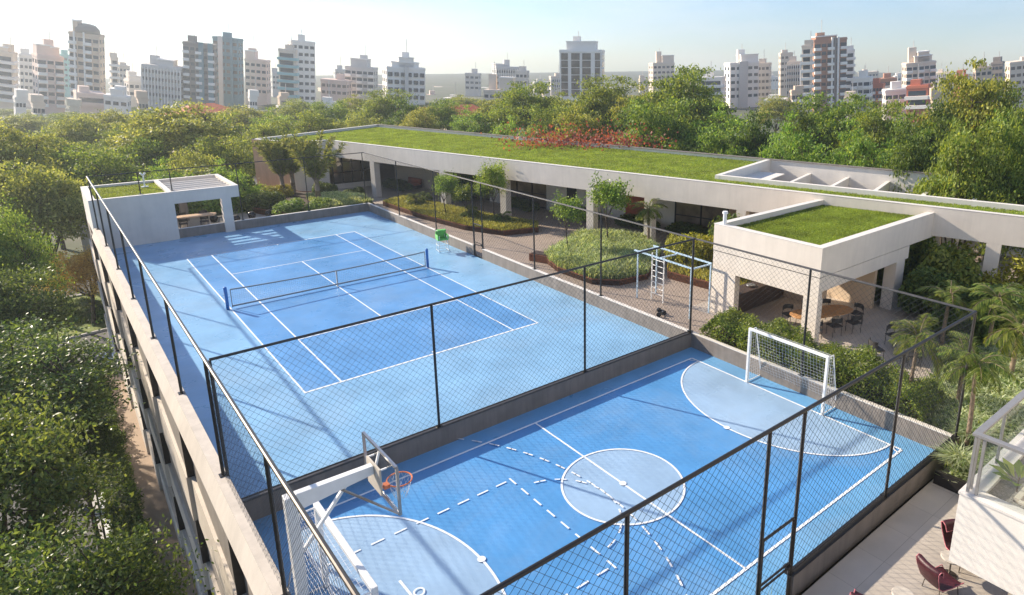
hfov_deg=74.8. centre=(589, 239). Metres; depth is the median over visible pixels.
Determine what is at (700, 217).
window frame
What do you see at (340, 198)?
ground cover
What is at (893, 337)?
dining table
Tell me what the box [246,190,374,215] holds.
planter bed
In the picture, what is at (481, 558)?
court markings
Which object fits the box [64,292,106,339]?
kerb
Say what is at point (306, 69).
apartment tower
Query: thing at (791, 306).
dining chair
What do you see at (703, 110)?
tree
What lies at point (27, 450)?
street tree
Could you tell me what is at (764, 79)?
apartment tower
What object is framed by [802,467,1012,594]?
terrace
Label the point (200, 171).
shrub
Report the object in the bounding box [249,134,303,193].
tree
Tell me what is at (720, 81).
apartment block
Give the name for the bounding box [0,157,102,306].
tree
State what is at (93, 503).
kerb
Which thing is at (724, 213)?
vent pipe
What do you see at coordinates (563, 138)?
flowering shrub
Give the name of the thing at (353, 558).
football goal
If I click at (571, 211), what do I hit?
young tree
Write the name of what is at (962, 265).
shrub
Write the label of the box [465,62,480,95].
apartment block
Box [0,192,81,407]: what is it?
street tree
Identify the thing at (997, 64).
apartment tower
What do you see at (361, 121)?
tree
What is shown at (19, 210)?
street tree
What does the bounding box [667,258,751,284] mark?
ground cover
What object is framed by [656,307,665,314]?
dumbbell
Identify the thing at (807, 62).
apartment tower
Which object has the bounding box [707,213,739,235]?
shrub
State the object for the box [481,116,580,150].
flowering shrub
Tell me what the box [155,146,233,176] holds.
tree
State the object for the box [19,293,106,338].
lawn
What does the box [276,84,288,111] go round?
apartment block
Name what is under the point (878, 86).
apartment block
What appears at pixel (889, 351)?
floor
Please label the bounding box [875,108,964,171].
tree
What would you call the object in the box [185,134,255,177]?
tree
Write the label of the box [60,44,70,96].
apartment tower
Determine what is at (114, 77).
apartment tower
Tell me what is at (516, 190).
window frame
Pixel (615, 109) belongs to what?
tree
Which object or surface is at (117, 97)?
apartment block
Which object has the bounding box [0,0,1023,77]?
sky
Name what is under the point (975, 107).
tree
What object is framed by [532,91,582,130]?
tree
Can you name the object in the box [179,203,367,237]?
wall
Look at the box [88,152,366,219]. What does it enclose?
fence
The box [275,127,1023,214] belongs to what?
roof grass
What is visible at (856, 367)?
hedge
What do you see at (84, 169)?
tree
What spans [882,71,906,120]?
apartment block
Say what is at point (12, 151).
tree
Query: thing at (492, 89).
apartment block
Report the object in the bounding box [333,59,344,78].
apartment tower
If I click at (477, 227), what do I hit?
fence gate
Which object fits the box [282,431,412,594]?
basketball hoop
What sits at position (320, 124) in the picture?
tree
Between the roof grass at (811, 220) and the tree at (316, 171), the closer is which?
the roof grass at (811, 220)
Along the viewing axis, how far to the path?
29.87 m
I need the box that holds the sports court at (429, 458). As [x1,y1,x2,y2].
[253,347,933,594]
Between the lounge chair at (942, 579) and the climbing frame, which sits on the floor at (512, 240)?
the climbing frame
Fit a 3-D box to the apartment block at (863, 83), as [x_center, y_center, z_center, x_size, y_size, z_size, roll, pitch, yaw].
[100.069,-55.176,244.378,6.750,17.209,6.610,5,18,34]
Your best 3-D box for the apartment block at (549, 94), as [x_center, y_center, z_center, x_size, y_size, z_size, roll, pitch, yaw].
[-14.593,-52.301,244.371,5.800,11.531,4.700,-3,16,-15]
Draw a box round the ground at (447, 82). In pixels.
[1,70,1004,594]
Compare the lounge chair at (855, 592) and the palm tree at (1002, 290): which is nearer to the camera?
the lounge chair at (855, 592)
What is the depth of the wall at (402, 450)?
20.80 m
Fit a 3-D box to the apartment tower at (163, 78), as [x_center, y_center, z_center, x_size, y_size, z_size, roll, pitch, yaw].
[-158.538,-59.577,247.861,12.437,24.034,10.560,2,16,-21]
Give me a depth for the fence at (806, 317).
21.66 m
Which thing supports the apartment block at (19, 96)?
on the ground at (447, 82)
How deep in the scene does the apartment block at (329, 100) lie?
218.47 m
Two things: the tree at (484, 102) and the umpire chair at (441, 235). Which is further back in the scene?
the tree at (484, 102)
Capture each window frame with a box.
[332,158,370,183]
[511,181,546,208]
[674,202,728,225]
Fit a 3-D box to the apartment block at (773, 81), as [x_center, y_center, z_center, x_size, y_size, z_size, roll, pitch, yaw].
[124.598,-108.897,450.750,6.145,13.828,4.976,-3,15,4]
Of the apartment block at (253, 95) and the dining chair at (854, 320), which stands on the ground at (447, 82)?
the apartment block at (253, 95)
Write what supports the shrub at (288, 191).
in the planter bed at (297, 194)
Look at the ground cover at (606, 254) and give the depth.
37.62 m
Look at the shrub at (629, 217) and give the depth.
45.47 m
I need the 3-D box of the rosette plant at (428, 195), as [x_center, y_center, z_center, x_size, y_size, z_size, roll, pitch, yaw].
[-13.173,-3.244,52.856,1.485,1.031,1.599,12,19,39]
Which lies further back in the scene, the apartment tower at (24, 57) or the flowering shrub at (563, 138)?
the apartment tower at (24, 57)
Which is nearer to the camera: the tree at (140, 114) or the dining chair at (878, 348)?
the dining chair at (878, 348)
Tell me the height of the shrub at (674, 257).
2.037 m
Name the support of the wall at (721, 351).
on the floor at (512, 240)
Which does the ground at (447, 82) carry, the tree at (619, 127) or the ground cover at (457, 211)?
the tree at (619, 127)
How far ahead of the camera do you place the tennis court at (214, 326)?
25.92 m
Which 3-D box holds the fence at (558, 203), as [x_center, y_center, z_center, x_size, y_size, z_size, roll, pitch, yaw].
[-6.404,-1.424,38.325,0.180,3.893,32.712,-12,19,-38]
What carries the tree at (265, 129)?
on the ground at (447, 82)
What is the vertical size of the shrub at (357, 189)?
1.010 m
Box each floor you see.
[84,165,451,227]
[387,198,1023,336]
[692,296,1005,378]
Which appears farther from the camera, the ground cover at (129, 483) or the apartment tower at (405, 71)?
the apartment tower at (405, 71)
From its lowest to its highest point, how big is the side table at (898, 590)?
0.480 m
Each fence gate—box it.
[472,184,481,256]
[759,416,802,594]
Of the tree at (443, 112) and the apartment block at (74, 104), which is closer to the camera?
the tree at (443, 112)
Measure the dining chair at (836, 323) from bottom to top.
0.820 m
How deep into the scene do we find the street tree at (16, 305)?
29.30 m
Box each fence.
[86,176,359,594]
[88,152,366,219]
[208,238,694,499]
[364,152,693,330]
[480,310,976,594]
[692,238,976,438]
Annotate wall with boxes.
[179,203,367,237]
[242,332,690,520]
[368,203,475,254]
[482,249,952,449]
[790,437,959,594]
[933,469,966,493]
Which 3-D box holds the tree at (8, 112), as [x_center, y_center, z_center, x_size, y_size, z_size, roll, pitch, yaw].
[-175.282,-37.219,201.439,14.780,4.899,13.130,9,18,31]
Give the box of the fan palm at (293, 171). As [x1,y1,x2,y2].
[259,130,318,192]
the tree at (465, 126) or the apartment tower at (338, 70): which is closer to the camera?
the tree at (465, 126)
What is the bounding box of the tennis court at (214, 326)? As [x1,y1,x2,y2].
[111,211,668,497]
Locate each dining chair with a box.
[178,218,187,227]
[200,216,208,223]
[782,304,795,324]
[822,298,830,319]
[826,317,842,337]
[845,314,861,332]
[848,302,863,321]
[867,338,884,357]
[884,324,895,347]
[906,348,923,367]
[922,330,940,349]
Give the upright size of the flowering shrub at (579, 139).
6.149 m
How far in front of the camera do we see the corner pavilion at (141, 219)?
42.14 m
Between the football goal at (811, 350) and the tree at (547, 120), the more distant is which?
the tree at (547, 120)
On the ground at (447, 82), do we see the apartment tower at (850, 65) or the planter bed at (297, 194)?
the apartment tower at (850, 65)
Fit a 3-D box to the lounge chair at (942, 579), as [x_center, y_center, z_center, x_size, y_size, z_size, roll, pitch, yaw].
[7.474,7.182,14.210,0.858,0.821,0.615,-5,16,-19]
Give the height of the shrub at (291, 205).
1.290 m
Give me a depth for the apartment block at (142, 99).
195.53 m
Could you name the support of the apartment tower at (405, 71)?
on the ground at (447, 82)
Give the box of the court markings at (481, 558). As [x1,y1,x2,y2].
[300,358,901,594]
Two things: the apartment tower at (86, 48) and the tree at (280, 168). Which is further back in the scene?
the apartment tower at (86, 48)
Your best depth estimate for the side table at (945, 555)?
14.70 m
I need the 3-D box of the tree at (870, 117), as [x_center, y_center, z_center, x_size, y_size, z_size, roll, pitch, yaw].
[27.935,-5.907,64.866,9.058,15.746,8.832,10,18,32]
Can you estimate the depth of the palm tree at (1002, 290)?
24.72 m
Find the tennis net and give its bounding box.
[223,248,428,309]
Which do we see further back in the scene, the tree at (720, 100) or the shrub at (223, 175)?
the tree at (720, 100)
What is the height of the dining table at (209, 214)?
0.750 m
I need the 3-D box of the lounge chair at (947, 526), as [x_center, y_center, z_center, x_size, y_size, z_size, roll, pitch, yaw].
[8.450,6.945,15.095,0.615,0.821,0.858,-1,15,-5]
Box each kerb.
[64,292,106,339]
[76,415,110,586]
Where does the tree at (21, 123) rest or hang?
on the ground at (447, 82)
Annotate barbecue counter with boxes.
[738,281,783,312]
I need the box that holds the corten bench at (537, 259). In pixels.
[529,251,547,263]
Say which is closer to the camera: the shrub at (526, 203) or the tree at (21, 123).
the shrub at (526, 203)
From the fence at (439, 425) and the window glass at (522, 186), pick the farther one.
the window glass at (522, 186)
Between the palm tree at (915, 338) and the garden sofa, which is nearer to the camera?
the palm tree at (915, 338)
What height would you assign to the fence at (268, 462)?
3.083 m
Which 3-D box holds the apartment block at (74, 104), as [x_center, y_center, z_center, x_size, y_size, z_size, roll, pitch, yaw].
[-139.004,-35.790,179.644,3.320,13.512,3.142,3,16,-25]
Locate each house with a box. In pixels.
[166,103,247,153]
[444,104,494,129]
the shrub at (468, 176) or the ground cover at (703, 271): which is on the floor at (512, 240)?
the shrub at (468, 176)
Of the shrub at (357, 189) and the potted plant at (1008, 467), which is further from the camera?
the shrub at (357, 189)
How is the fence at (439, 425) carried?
on the wall at (402, 450)
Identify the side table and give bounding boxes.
[891,586,913,594]
[941,550,956,578]
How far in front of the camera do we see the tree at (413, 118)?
90.29 m
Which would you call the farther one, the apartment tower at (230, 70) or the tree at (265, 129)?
the apartment tower at (230, 70)
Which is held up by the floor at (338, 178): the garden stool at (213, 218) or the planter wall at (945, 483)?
the garden stool at (213, 218)
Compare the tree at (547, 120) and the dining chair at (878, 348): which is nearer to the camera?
the dining chair at (878, 348)
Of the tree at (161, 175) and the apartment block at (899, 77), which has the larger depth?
the apartment block at (899, 77)
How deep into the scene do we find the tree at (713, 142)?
59.86 m
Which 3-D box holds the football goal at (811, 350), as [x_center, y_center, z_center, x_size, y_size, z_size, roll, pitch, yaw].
[6.925,4.341,22.716,0.915,2.095,3.090,-12,19,-38]
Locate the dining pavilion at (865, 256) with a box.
[710,199,933,343]
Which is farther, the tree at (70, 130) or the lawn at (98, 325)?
the tree at (70, 130)
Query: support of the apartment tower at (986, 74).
on the ground at (447, 82)
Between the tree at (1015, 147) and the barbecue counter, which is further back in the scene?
the tree at (1015, 147)
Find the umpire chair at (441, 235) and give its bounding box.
[435,229,449,252]
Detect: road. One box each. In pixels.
[0,331,115,593]
[10,274,96,298]
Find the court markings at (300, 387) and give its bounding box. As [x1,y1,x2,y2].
[187,231,537,392]
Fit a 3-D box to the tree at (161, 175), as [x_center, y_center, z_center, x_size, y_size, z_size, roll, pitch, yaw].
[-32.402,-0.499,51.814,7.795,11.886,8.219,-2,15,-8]
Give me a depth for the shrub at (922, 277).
29.28 m
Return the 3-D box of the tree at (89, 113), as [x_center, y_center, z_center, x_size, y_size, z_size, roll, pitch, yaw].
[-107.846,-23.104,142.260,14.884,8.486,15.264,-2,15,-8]
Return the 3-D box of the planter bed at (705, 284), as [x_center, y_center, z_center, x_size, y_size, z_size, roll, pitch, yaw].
[6.212,1.640,36.079,4.300,0.420,7.305,-12,19,-38]
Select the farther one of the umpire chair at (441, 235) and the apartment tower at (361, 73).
the apartment tower at (361, 73)
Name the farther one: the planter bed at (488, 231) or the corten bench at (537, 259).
the planter bed at (488, 231)
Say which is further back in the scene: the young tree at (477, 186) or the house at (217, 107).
the house at (217, 107)
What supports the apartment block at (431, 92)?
on the ground at (447, 82)
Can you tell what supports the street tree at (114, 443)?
on the ground at (447, 82)
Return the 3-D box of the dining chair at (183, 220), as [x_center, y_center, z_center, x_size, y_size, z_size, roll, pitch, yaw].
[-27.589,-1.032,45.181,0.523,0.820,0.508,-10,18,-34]
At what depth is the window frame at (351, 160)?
60.13 m
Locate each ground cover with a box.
[83,377,166,591]
[305,190,372,208]
[382,195,538,230]
[543,227,662,279]
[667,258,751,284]
[914,333,1023,482]
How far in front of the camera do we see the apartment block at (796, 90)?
213.84 m
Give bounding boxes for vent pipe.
[139,172,148,186]
[722,211,727,224]
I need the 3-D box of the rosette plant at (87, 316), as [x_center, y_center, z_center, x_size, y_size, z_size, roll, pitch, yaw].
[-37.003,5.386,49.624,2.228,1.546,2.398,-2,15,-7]
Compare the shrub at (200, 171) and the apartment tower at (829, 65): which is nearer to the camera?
the shrub at (200, 171)
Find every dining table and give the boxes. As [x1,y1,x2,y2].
[177,212,216,227]
[790,305,852,324]
[891,330,923,359]
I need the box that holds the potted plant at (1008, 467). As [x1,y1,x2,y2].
[989,457,1023,491]
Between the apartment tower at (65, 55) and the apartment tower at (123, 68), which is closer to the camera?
the apartment tower at (123, 68)
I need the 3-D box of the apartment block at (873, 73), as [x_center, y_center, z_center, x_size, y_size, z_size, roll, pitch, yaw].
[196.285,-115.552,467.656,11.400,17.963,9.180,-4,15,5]
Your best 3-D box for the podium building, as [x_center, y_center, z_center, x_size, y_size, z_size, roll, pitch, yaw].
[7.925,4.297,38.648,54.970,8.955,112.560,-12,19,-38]
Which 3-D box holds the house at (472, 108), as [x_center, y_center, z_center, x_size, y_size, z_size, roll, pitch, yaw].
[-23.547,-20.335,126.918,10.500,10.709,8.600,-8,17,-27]
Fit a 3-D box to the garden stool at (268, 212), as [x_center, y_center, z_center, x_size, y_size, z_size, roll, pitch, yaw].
[-23.788,-1.938,49.270,0.540,0.490,0.540,-12,19,-38]
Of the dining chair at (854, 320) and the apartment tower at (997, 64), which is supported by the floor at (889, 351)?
the dining chair at (854, 320)
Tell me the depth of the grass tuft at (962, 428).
19.36 m
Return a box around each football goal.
[287,501,378,594]
[745,327,835,415]
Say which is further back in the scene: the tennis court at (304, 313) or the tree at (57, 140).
the tree at (57, 140)
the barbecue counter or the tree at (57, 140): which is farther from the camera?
the tree at (57, 140)
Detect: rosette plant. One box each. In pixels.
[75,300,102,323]
[405,194,424,204]
[416,191,432,201]
[459,204,480,217]
[493,211,512,220]
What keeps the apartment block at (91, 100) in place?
on the ground at (447, 82)
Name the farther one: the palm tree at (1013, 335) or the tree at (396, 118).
the tree at (396, 118)
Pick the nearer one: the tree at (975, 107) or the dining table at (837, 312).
the dining table at (837, 312)
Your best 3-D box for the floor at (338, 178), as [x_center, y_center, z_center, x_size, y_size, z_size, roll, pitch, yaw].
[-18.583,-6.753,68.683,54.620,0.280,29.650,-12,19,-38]
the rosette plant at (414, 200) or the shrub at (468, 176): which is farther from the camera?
the shrub at (468, 176)
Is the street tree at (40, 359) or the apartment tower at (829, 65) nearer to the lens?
the street tree at (40, 359)
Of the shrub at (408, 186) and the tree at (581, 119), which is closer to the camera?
the shrub at (408, 186)
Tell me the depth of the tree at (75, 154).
74.94 m
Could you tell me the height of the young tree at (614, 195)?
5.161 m
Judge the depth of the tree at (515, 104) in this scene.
90.97 m
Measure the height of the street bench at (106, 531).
0.450 m
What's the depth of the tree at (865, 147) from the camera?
46.12 m
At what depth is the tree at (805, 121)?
61.86 m
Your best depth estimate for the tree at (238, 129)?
80.32 m
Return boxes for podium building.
[79,218,288,594]
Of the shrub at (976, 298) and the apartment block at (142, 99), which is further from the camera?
the apartment block at (142, 99)
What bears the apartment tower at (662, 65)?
on the ground at (447, 82)
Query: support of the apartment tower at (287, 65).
on the ground at (447, 82)
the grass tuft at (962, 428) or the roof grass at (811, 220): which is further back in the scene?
the roof grass at (811, 220)
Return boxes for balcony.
[948,389,1023,594]
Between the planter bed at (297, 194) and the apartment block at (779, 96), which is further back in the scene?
the apartment block at (779, 96)
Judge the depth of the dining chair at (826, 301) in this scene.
29.85 m
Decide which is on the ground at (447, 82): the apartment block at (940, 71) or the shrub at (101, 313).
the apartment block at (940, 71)
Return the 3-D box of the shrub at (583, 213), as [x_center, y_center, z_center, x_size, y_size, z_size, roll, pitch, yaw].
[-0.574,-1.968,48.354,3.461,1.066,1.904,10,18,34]
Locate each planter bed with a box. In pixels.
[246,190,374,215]
[383,202,537,235]
[548,253,660,285]
[665,251,711,289]
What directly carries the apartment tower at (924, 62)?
on the ground at (447, 82)
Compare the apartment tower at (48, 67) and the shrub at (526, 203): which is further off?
the apartment tower at (48, 67)
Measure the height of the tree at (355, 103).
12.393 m
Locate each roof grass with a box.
[88,182,163,198]
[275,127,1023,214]
[736,204,914,244]
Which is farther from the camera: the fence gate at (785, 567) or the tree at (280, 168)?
the tree at (280, 168)
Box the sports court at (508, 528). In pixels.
[300,359,899,594]
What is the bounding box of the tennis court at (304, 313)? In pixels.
[188,232,535,391]
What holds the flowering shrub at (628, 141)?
on the ground at (447, 82)
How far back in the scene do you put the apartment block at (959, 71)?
254.73 m
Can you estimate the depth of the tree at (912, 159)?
43.04 m
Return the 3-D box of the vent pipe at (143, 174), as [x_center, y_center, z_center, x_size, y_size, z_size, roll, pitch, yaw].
[-29.693,-3.978,44.260,0.400,0.988,0.200,-12,19,-38]
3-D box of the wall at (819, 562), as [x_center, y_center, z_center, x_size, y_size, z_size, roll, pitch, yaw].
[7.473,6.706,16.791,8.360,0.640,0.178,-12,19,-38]
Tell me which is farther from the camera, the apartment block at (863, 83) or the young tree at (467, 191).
the apartment block at (863, 83)
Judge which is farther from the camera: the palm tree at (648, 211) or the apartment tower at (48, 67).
the apartment tower at (48, 67)
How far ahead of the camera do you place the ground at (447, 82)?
382.40 m
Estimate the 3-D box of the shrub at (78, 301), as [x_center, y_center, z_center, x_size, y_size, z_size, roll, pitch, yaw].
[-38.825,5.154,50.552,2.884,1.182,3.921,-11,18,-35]
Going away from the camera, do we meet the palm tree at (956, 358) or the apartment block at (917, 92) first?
the palm tree at (956, 358)
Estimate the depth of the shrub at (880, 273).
31.74 m
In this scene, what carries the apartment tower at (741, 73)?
on the ground at (447, 82)
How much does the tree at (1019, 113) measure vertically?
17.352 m
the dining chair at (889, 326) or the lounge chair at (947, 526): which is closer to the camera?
the lounge chair at (947, 526)
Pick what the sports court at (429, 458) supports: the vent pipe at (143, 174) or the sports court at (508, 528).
the sports court at (508, 528)
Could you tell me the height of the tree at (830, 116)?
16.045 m
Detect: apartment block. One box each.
[12,75,28,117]
[28,77,46,130]
[67,82,81,116]
[73,72,103,113]
[103,74,131,114]
[123,63,140,108]
[134,78,148,111]
[248,77,258,109]
[271,62,278,96]
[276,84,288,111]
[320,74,351,104]
[322,97,335,114]
[427,90,434,94]
[442,88,457,102]
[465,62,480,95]
[483,62,515,108]
[533,79,548,90]
[542,81,558,97]
[549,64,559,96]
[638,72,648,91]
[698,72,725,101]
[764,78,788,119]
[771,68,778,88]
[790,70,803,118]
[844,81,857,120]
[850,70,872,112]
[862,69,878,77]
[872,71,885,107]
[880,66,896,88]
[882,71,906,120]
[893,73,901,86]
[904,68,932,123]
[929,74,944,112]
[931,73,953,107]
[936,69,952,80]
[956,64,967,77]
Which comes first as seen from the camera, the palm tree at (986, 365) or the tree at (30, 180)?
the palm tree at (986, 365)
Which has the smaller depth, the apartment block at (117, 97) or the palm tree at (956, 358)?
the palm tree at (956, 358)
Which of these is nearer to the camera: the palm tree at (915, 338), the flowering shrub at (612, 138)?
the palm tree at (915, 338)
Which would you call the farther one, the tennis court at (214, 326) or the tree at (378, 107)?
the tree at (378, 107)
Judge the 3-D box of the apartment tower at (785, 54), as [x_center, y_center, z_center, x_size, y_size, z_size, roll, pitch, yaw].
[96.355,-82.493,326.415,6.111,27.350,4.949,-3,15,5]
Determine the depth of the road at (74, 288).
56.07 m
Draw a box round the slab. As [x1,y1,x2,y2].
[798,466,945,594]
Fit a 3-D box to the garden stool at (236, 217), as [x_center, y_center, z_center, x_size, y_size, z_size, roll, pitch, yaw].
[-25.335,-1.500,47.640,0.540,0.490,0.540,-12,19,-38]
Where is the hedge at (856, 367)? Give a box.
[699,304,947,421]
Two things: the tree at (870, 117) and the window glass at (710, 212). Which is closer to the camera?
the window glass at (710, 212)
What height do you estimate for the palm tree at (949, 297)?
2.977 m
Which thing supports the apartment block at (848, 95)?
on the ground at (447, 82)
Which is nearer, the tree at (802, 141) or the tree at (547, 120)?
the tree at (802, 141)
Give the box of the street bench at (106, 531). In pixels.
[98,492,115,548]
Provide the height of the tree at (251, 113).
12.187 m
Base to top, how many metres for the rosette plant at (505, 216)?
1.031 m
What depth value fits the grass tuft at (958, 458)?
18.00 m
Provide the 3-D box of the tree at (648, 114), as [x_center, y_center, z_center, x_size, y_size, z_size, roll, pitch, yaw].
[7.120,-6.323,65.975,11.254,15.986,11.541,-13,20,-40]
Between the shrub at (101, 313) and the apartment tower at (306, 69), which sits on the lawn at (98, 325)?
the shrub at (101, 313)
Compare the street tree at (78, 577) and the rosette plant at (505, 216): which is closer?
the street tree at (78, 577)
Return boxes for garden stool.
[209,215,217,221]
[233,215,239,220]
[248,211,255,218]
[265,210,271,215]
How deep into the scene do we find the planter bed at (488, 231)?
45.37 m
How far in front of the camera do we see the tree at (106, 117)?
96.08 m
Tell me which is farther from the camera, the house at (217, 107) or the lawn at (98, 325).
the house at (217, 107)
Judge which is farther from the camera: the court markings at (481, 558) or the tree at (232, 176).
the tree at (232, 176)
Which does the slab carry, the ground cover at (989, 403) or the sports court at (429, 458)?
the sports court at (429, 458)
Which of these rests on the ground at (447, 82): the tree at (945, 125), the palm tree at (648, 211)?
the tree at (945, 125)
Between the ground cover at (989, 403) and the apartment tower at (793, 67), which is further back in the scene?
the apartment tower at (793, 67)
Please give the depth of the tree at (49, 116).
145.41 m
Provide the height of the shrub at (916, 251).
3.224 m
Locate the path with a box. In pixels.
[104,363,197,594]
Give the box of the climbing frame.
[634,245,711,314]
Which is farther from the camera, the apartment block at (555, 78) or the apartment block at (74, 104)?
the apartment block at (555, 78)
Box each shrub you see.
[46,305,83,322]
[62,297,101,316]
[95,307,104,322]
[176,197,236,213]
[183,164,226,176]
[205,167,255,190]
[239,190,285,210]
[243,183,278,193]
[268,183,293,196]
[271,197,315,214]
[303,196,330,210]
[312,181,337,192]
[344,187,364,193]
[382,178,412,190]
[454,173,484,195]
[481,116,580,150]
[504,119,605,148]
[511,196,539,211]
[514,118,616,150]
[557,118,652,149]
[561,206,599,221]
[570,118,677,148]
[614,213,660,230]
[663,232,705,266]
[664,221,710,237]
[691,234,713,267]
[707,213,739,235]
[874,256,912,300]
[897,264,974,313]
[905,236,954,271]
[918,239,983,288]
[926,299,1002,350]
[963,283,1023,335]
[979,252,1023,289]
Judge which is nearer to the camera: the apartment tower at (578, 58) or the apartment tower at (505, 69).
the apartment tower at (578, 58)
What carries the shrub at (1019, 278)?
on the floor at (512, 240)
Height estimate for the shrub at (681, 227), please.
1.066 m
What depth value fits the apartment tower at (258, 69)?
285.91 m
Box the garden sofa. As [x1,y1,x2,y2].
[408,177,422,188]
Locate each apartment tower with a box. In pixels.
[0,37,19,110]
[17,40,32,107]
[31,31,65,114]
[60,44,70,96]
[68,19,105,97]
[108,47,119,90]
[118,52,129,85]
[141,46,183,111]
[182,33,217,105]
[212,23,243,107]
[244,35,270,104]
[277,37,299,103]
[286,29,315,108]
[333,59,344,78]
[344,55,377,105]
[382,39,425,107]
[492,53,518,88]
[515,66,529,101]
[559,31,604,101]
[648,48,674,95]
[724,49,758,107]
[758,58,771,104]
[778,43,792,95]
[786,51,801,97]
[800,40,814,111]
[811,21,847,112]
[846,37,855,90]
[901,42,936,86]
[973,52,992,98]
[990,51,1004,104]
[1005,56,1023,109]
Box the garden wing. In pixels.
[251,124,1023,289]
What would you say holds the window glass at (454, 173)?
in the garden wing
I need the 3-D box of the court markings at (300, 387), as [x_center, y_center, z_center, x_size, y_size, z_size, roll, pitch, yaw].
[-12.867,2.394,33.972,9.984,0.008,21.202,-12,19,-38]
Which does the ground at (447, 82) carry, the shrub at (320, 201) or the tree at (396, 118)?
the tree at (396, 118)
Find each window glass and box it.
[454,173,489,198]
[510,180,546,208]
[676,202,727,228]
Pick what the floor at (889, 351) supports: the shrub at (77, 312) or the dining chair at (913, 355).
the dining chair at (913, 355)
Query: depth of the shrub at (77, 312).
49.16 m
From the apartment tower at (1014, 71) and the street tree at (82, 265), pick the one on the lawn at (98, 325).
the street tree at (82, 265)
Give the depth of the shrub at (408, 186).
58.89 m
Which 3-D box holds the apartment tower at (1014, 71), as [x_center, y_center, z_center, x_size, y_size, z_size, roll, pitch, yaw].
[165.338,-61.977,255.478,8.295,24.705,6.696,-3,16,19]
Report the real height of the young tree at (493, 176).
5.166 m
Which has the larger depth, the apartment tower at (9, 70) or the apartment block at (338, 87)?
the apartment block at (338, 87)
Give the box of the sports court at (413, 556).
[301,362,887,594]
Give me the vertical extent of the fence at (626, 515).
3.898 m
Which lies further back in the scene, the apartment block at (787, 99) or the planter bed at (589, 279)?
the apartment block at (787, 99)
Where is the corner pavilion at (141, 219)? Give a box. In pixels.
[80,174,238,304]
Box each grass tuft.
[921,433,988,472]
[945,410,998,445]
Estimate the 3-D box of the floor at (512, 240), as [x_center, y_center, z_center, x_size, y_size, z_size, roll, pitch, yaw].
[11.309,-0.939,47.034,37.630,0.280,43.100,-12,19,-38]
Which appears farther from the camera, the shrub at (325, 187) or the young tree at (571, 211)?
the shrub at (325, 187)
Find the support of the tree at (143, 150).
on the ground at (447, 82)
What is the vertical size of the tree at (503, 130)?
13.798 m
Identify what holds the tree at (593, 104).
on the ground at (447, 82)
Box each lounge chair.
[850,589,862,594]
[916,553,963,594]
[941,519,959,571]
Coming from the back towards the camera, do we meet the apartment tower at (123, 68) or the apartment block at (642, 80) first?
the apartment block at (642, 80)
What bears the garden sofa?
on the floor at (338, 178)
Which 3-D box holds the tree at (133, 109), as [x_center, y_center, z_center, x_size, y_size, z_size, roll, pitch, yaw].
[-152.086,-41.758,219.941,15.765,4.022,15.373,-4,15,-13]
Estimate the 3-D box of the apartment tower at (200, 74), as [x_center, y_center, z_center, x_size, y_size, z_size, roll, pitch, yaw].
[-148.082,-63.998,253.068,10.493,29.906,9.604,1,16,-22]
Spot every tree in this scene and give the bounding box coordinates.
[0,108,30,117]
[0,112,55,146]
[0,117,63,240]
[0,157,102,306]
[0,180,85,288]
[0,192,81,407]
[0,255,96,410]
[0,311,145,562]
[0,376,143,577]
[0,500,218,594]
[4,127,93,249]
[18,112,65,132]
[21,140,96,226]
[27,403,136,566]
[30,244,99,324]
[41,112,120,148]
[43,144,169,219]
[45,111,99,130]
[76,107,139,147]
[87,122,136,150]
[92,98,250,163]
[92,111,131,120]
[94,133,178,177]
[127,155,194,213]
[128,110,158,123]
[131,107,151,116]
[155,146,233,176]
[180,109,257,160]
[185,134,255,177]
[208,156,265,213]
[214,104,281,149]
[242,114,300,155]
[244,107,302,136]
[249,134,303,193]
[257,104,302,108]
[269,97,326,126]
[280,129,346,197]
[288,109,345,132]
[299,100,353,126]
[329,94,371,117]
[330,112,380,128]
[344,87,418,126]
[380,96,436,126]
[395,105,441,128]
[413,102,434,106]
[419,97,470,130]
[431,170,459,210]
[438,94,490,108]
[442,104,497,133]
[452,183,474,210]
[470,93,502,125]
[473,154,509,214]
[473,174,496,213]
[481,79,565,133]
[487,115,534,137]
[521,102,572,138]
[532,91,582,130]
[546,104,610,142]
[546,188,586,244]
[551,73,646,131]
[582,171,633,237]
[591,98,645,144]
[599,85,653,131]
[609,94,703,150]
[624,63,736,135]
[629,198,667,238]
[678,99,769,154]
[690,94,736,133]
[725,106,776,157]
[752,109,831,163]
[753,94,800,143]
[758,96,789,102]
[775,101,840,163]
[779,90,875,162]
[806,117,904,168]
[831,97,914,164]
[862,120,938,192]
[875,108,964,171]
[889,313,949,396]
[906,112,1022,266]
[909,56,1022,164]
[912,95,967,173]
[916,280,974,345]
[932,331,1005,401]
[935,331,1020,451]
[966,282,1023,346]
[968,84,1023,160]
[969,104,1023,256]
[980,304,1023,374]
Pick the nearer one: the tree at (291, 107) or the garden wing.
the garden wing
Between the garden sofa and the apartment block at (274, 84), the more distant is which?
the apartment block at (274, 84)
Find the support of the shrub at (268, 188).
in the planter bed at (297, 194)
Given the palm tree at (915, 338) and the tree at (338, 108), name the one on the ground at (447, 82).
the tree at (338, 108)

